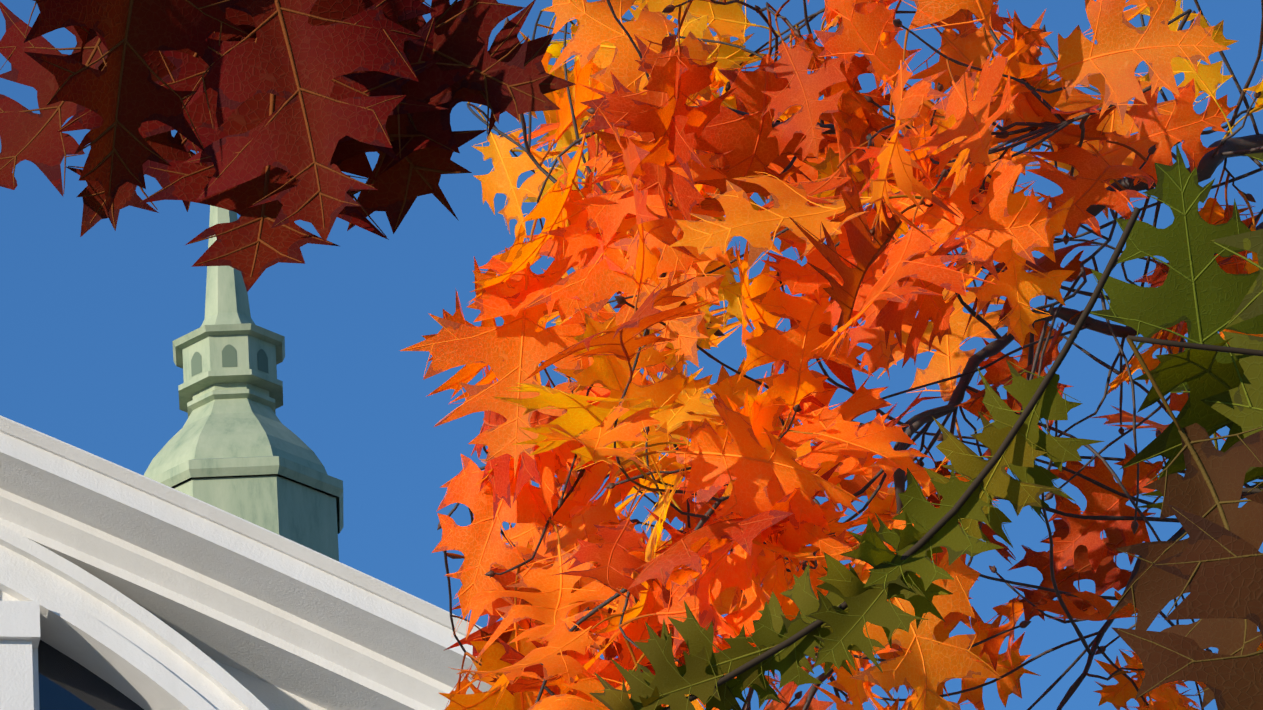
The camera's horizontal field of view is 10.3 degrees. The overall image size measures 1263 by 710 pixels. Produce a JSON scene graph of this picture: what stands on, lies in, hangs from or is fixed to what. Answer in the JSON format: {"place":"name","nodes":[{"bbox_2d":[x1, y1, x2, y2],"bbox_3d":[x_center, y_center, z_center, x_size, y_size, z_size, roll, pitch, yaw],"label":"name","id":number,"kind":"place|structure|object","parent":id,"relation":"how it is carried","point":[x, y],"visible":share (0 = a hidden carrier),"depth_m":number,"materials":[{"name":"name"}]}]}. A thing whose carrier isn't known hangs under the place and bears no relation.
{"place":"outdoors","nodes":[
{"label":"outdoors","id":0,"kind":"place"},
{"bbox_2d":[0,0,1262,709],"label":"sky","id":1,"kind":"structure","parent":0,"point":[89,323],"materials":[{"name":"blue"}]},
{"label":"ground","id":2,"kind":"structure","parent":0,"visible":0},
{"bbox_2d":[144,205,343,560],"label":"steeple","id":3,"kind":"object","parent":2,"relation":"on","point":[234,445],"depth_m":93.62,"materials":[{"name":"green metal"}]},
{"bbox_2d":[0,415,491,709],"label":"gabled building","id":4,"kind":"structure","parent":2,"relation":"on","point":[122,588],"depth_m":45.06,"materials":[{"name":"white paint"}]},
{"bbox_3d":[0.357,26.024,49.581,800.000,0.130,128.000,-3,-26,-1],"label":"pavement","id":5,"kind":"structure","parent":0,"visible":0},
{"bbox_3d":[5.473,-2.377,5.993,11.607,12.415,10.388,-3,-26,-1],"label":"oak tree trunk and limbs","id":6,"kind":"object","parent":5,"relation":"on","visible":0},
{"bbox_2d":[0,0,1262,709],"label":"oak leaves","id":7,"kind":"object","parent":6,"relation":"attached to","point":[280,116],"visible":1,"depth_m":2.54,"materials":[{"name":"red plant"}]},
{"bbox_2d":[400,0,1262,709],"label":"autumn leaves","id":8,"kind":"object","parent":6,"relation":"on","point":[656,144],"depth_m":4.33,"materials":[{"name":"orange plant"}]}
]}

